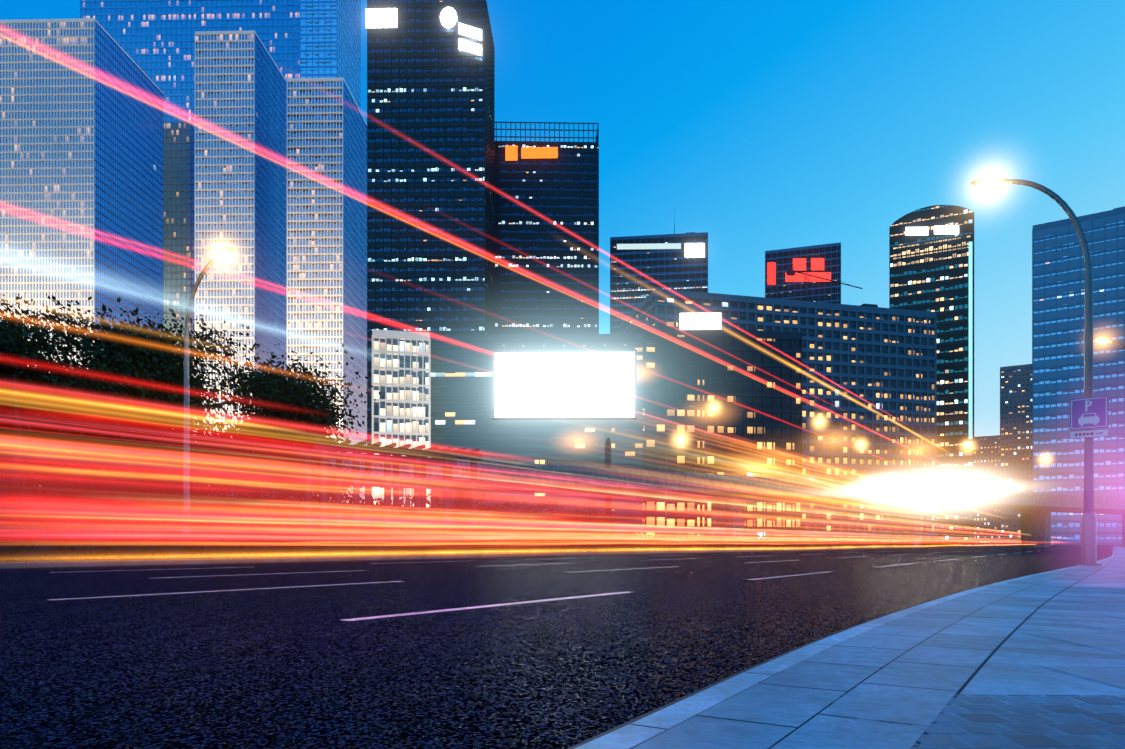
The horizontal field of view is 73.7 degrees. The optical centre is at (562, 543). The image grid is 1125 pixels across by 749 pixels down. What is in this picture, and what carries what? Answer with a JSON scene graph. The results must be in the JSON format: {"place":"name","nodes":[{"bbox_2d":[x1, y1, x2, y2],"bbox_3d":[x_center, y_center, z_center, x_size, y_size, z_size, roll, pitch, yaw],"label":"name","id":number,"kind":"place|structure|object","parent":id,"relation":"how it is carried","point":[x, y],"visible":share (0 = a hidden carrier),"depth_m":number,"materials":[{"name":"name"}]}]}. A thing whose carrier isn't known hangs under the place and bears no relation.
{"place":"outdoors","nodes":[
{"label":"outdoors","id":0,"kind":"place"},
{"bbox_2d":[0,18,163,369],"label":"tower","id":1,"kind":"structure","parent":0,"point":[81,161],"depth_m":365.99,"materials":[{"name":"blue glass"}]},
{"bbox_2d":[33,480,304,500],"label":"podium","id":2,"kind":"object","parent":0,"point":[277,486],"depth_m":302.74,"materials":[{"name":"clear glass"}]},
{"bbox_2d":[80,0,299,434],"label":"tower","id":3,"kind":"structure","parent":0,"point":[154,39],"depth_m":440.12,"materials":[{"name":"blue glass"}]},
{"bbox_2d":[300,0,360,111],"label":"skyscraper","id":4,"kind":"structure","parent":3,"relation":"attached to","point":[330,38],"depth_m":372.87,"materials":[{"name":"blue glass"}]},
{"bbox_2d":[194,30,285,441],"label":"tower","id":5,"kind":"structure","parent":0,"point":[239,144],"depth_m":363.77,"materials":[{"name":"grey glass"}]},
{"bbox_2d":[286,77,366,503],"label":"tower","id":6,"kind":"structure","parent":0,"point":[326,221],"depth_m":362.73,"materials":[{"name":"blue glass"}]},
{"bbox_2d":[367,0,494,495],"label":"tower","id":7,"kind":"structure","parent":0,"point":[430,177],"depth_m":301.19,"materials":[{"name":"black glass"}]},
{"bbox_2d":[365,8,397,28],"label":"tower sign","id":8,"kind":"object","parent":7,"relation":"attached to","point":[381,18],"visible":1,"depth_m":300.62,"materials":[{"name":"white"}]},
{"bbox_2d":[440,7,481,55],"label":"tower sign","id":9,"kind":"object","parent":7,"relation":"attached to","point":[448,17],"visible":1,"depth_m":299.35,"materials":[{"name":"white plastic"}]},
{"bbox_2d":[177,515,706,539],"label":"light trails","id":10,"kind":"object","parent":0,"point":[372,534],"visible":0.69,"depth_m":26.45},
{"bbox_2d":[38,545,982,561],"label":"pavement","id":11,"kind":"structure","parent":0,"point":[510,553],"depth_m":31.41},
{"bbox_2d":[430,334,643,537],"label":"block","id":12,"kind":"structure","parent":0,"point":[461,391],"depth_m":149.99,"materials":[{"name":"grey glass"}]},
{"bbox_2d":[495,122,598,334],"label":"tower","id":13,"kind":"structure","parent":0,"point":[546,246],"depth_m":351.27,"materials":[{"name":"black glass"}]},
{"bbox_2d":[505,146,517,160],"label":"illuminated sign","id":14,"kind":"object","parent":13,"relation":"attached to","point":[511,153],"visible":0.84,"depth_m":350.44,"materials":[{"name":"orange plastic"}]},
{"bbox_2d":[521,147,557,158],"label":"tower sign","id":15,"kind":"object","parent":13,"relation":"attached to","point":[539,152],"visible":0.88,"depth_m":350.74,"materials":[{"name":"orange plastic"}]},
{"bbox_2d":[0,545,1112,748],"bbox_3d":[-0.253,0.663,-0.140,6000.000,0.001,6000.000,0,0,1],"label":"ground","id":16,"kind":"structure","parent":0,"point":[292,666],"depth_m":5.28,"materials":[{"name":"black asphalt"}]},
{"bbox_2d":[0,299,156,487],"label":"tree","id":17,"kind":"object","parent":16,"relation":"on","point":[9,397],"depth_m":35.79,"materials":[{"name":"green plant"}]},
{"bbox_2d":[0,290,237,489],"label":"tree","id":18,"kind":"object","parent":16,"relation":"on","point":[134,354],"visible":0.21,"depth_m":35.14,"materials":[{"name":"green plant"}]},
{"bbox_2d":[0,305,238,488],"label":"tree","id":19,"kind":"object","parent":16,"relation":"on","point":[149,437],"visible":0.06,"depth_m":35.71,"materials":[{"name":"green plant"}]},
{"bbox_2d":[0,349,241,493],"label":"tree","id":20,"kind":"object","parent":16,"relation":"on","point":[117,488],"depth_m":43.54,"materials":[{"name":"green plant"}]},
{"bbox_2d":[3,369,289,517],"bbox_3d":[-22.645,-5.134,43.344,15.020,11.603,14.388,0,0,1],"label":"tree","id":21,"kind":"object","parent":16,"relation":"on","point":[179,465],"depth_m":40.32,"materials":[{"name":"green plant"}]},
{"bbox_2d":[0,319,346,491],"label":"tree","id":22,"kind":"object","parent":16,"relation":"on","point":[104,465],"visible":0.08,"depth_m":34.67,"materials":[{"name":"green plant"}]},
{"bbox_2d":[1,310,379,495],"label":"tree","id":23,"kind":"object","parent":16,"relation":"on","point":[295,397],"visible":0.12,"depth_m":39.25,"materials":[{"name":"green plant"}]},
{"bbox_2d":[182,247,231,532],"bbox_3d":[-11.629,-4.329,24.407,2.942,9.977,0.481,0,0,37],"label":"street lamp","id":24,"kind":"object","parent":16,"relation":"on","point":[223,252],"visible":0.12,"depth_m":25.07,"materials":[{"name":"grey metal"}]},
{"bbox_2d":[169,362,382,506],"bbox_3d":[-16.429,-4.981,44.545,10.702,11.296,11.369,0,0,1],"label":"tree","id":25,"kind":"object","parent":16,"relation":"on","point":[331,484],"visible":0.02,"depth_m":42.86,"materials":[{"name":"green plant"}]},
{"bbox_2d":[0,462,616,535],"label":"shrubs under trees","id":26,"kind":"object","parent":16,"relation":"on","point":[58,505],"depth_m":39.55,"materials":[{"name":"green plant"}]},
{"bbox_2d":[296,437,481,534],"bbox_3d":[-8.428,-2.001,36.955,8.185,5.320,4.400,0,0,-31],"label":"pergola","id":27,"kind":"object","parent":16,"relation":"on","point":[417,455],"depth_m":36.43,"materials":[{"name":"grey paint"}]},
{"bbox_2d":[372,329,430,506],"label":"building","id":28,"kind":"structure","parent":16,"relation":"on","point":[401,384],"depth_m":141.72,"materials":[{"name":"glass"}]},
{"bbox_2d":[452,463,494,509],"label":"tree","id":29,"kind":"object","parent":16,"relation":"on","point":[466,492],"depth_m":70.00,"materials":[{"name":"green plant"}]},
{"bbox_2d":[0,518,956,561],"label":"hedge","id":30,"kind":"object","parent":16,"relation":"on","point":[75,543],"depth_m":27.83,"materials":[{"name":"green plant"}]},
{"bbox_2d":[0,545,1013,567],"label":"kerb","id":31,"kind":"structure","parent":16,"relation":"on","point":[129,562],"depth_m":27.82,"materials":[{"name":"concrete"}]},
{"bbox_2d":[49,545,1071,620],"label":"lane markings","id":32,"kind":"object","parent":16,"relation":"on","point":[373,617],"visible":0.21,"depth_m":9.78,"materials":[{"name":"paint"}]},
{"bbox_2d":[492,344,656,516],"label":"billboard","id":33,"kind":"object","parent":16,"relation":"on","point":[564,387],"visible":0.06,"depth_m":94.87,"materials":[{"name":"grey paint"}]},
{"bbox_2d":[57,436,1124,547],"bbox_3d":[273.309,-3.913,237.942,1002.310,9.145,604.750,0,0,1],"label":"flyover","id":34,"kind":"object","parent":16,"relation":"on","point":[727,495],"depth_m":93.22,"materials":[{"name":"concrete"}]},
{"bbox_2d":[665,437,684,533],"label":"street light","id":35,"kind":"object","parent":16,"relation":"on","point":[666,485],"depth_m":74.58,"materials":[{"name":"grey metal"}]},
{"bbox_2d":[678,308,722,534],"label":"billboard","id":36,"kind":"object","parent":16,"relation":"on","point":[700,323],"depth_m":164.26,"materials":[{"name":"grey paint"}]},
{"bbox_2d":[705,406,715,533],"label":"street light","id":37,"kind":"object","parent":16,"relation":"on","point":[705,465],"depth_m":139.24,"materials":[{"name":"grey metal"}]},
{"bbox_2d":[627,325,801,539],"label":"block","id":38,"kind":"structure","parent":16,"relation":"on","point":[752,386],"depth_m":172.63,"materials":[{"name":"grey glass"}]},
{"bbox_2d":[620,288,936,540],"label":"block","id":39,"kind":"structure","parent":16,"relation":"on","point":[869,378],"depth_m":256.07,"materials":[{"name":"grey glass"}]},
{"bbox_2d":[807,421,820,538],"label":"street light","id":40,"kind":"object","parent":16,"relation":"on","point":[808,479],"depth_m":109.02,"materials":[{"name":"grey metal"}]},
{"bbox_2d":[574,546,1115,748],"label":"kerb","id":41,"kind":"structure","parent":16,"relation":"on","point":[630,736],"depth_m":2.65,"materials":[{"name":"concrete"}]},
{"bbox_2d":[568,545,1124,748],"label":"pavement base","id":42,"kind":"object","parent":16,"relation":"on","point":[960,690],"visible":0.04,"depth_m":2.85,"materials":[{"name":"grey concrete"}]},
{"bbox_2d":[632,548,1115,748],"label":"pavement slabs","id":43,"kind":"structure","parent":42,"relation":"on","point":[787,705],"depth_m":2.70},
{"bbox_2d":[832,694,1124,748],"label":"pavement","id":44,"kind":"structure","parent":42,"relation":"on","point":[997,740],"depth_m":2.12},
{"bbox_2d":[918,545,1124,748],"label":"paving cut pieces","id":45,"kind":"object","parent":42,"relation":"on","point":[1015,662],"depth_m":3.27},
{"bbox_2d":[971,178,1101,564],"bbox_3d":[11.347,-4.283,18.069,2.666,9.584,0.481,0,0,37],"label":"street lamp","id":46,"kind":"object","parent":42,"relation":"on","point":[1088,537],"visible":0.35,"depth_m":17.35,"materials":[{"name":"grey metal"}]},
{"bbox_2d":[1070,396,1107,438],"bbox_3d":[12.214,-2.904,17.404,0.735,0.930,0.250,0,0,35],"label":"parking sign","id":47,"kind":"object","parent":46,"relation":"attached to","point":[1089,413],"depth_m":17.30,"materials":[{"name":"blue"}]},
{"bbox_2d":[1020,568,1124,688],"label":"forecourt paving","id":48,"kind":"structure","parent":42,"relation":"on","point":[1113,642],"depth_m":4.01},
{"bbox_2d":[1093,337,1124,348],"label":"street lamp","id":49,"kind":"object","parent":42,"relation":"on","point":[1102,339],"depth_m":33.20,"materials":[{"name":"yellow metal"}]},
{"bbox_2d":[974,435,999,543],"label":"building","id":50,"kind":"structure","parent":16,"relation":"on","point":[986,476],"depth_m":583.24,"materials":[{"name":"grey glass"}]},
{"bbox_2d":[1000,364,1031,543],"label":"building","id":51,"kind":"structure","parent":16,"relation":"on","point":[1016,427],"depth_m":508.57,"materials":[{"name":"grey glass"}]},
{"bbox_2d":[1032,207,1124,544],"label":"block","id":52,"kind":"structure","parent":16,"relation":"on","point":[1058,292],"depth_m":240.16,"materials":[{"name":"blue glass"}]},
{"bbox_2d":[0,0,1124,436],"label":"sky","id":53,"kind":"structure","parent":0,"point":[764,125],"materials":[{"name":"blue"}]},
{"bbox_2d":[610,232,707,333],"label":"tower","id":54,"kind":"structure","parent":0,"point":[637,277],"depth_m":396.65,"materials":[{"name":"blue glass"}]},
{"bbox_2d":[617,243,680,249],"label":"illuminated sign","id":55,"kind":"object","parent":54,"relation":"attached to","point":[649,246],"visible":0.92,"depth_m":396.29,"materials":[{"name":"white plastic"}]},
{"bbox_2d":[674,209,694,233],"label":"antenna","id":56,"kind":"structure","parent":54,"relation":"on","point":[674,223],"depth_m":410.79,"materials":[{"name":"grey"}]},
{"bbox_2d":[685,243,704,257],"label":"illuminated sign","id":57,"kind":"object","parent":54,"relation":"attached to","point":[694,250],"visible":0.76,"depth_m":393.03,"materials":[{"name":"white plastic"}]},
{"bbox_2d":[765,242,840,303],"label":"tower","id":58,"kind":"structure","parent":0,"point":[827,292],"depth_m":420.15,"materials":[{"name":"blue glass"}]},
{"bbox_2d":[767,262,775,284],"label":"tower sign","id":59,"kind":"object","parent":58,"relation":"attached to","point":[771,273],"visible":0.92,"depth_m":425.58,"materials":[{"name":"red plastic"}]},
{"bbox_2d":[793,258,805,270],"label":"illuminated sign","id":60,"kind":"object","parent":58,"relation":"attached to","point":[797,262],"visible":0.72,"depth_m":421.14,"materials":[{"name":"red"}]},
{"bbox_2d":[785,272,830,281],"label":"tower sign","id":61,"kind":"object","parent":58,"relation":"attached to","point":[797,277],"visible":0.84,"depth_m":419.51,"materials":[{"name":"red plastic"}]},
{"bbox_2d":[811,258,823,270],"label":"illuminated sign","id":62,"kind":"object","parent":58,"relation":"attached to","point":[817,264],"visible":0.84,"depth_m":418.22,"materials":[{"name":"red"}]},
{"bbox_2d":[787,263,877,306],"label":"crane","id":63,"kind":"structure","parent":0,"point":[790,272],"depth_m":270.89,"materials":[{"name":"grey"}]},
{"bbox_2d":[853,444,861,537],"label":"street light","id":64,"kind":"object","parent":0,"point":[853,481],"depth_m":168.31,"materials":[{"name":"grey metal"}]},
{"bbox_2d":[889,205,973,544],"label":"tower","id":65,"kind":"structure","parent":0,"point":[940,288],"depth_m":287.82,"materials":[{"name":"glass"}]},
{"bbox_2d":[905,227,927,235],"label":"tower sign","id":66,"kind":"object","parent":65,"relation":"attached to","point":[916,231],"visible":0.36,"depth_m":292.29,"materials":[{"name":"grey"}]},
{"bbox_2d":[893,236,969,266],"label":"windows","id":67,"kind":"structure","parent":65,"relation":"attached to","point":[911,259],"depth_m":290.46,"materials":[{"name":"glass"}]},
{"bbox_2d":[934,226,958,234],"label":"tower sign","id":68,"kind":"object","parent":65,"relation":"attached to","point":[946,230],"depth_m":287.68,"materials":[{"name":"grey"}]},
{"bbox_2d":[969,242,971,438],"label":"light strip","id":69,"kind":"object","parent":65,"relation":"attached to","point":[970,340],"visible":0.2,"depth_m":284.19,"materials":[{"name":"teal"}]},
{"bbox_2d":[958,445,969,545],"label":"street light","id":70,"kind":"object","parent":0,"point":[958,488],"depth_m":148.02,"materials":[{"name":"grey metal"}]},
{"bbox_2d":[1037,459,1045,492],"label":"street light","id":71,"kind":"object","parent":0,"point":[1037,476],"depth_m":197.03,"materials":[{"name":"grey metal"}]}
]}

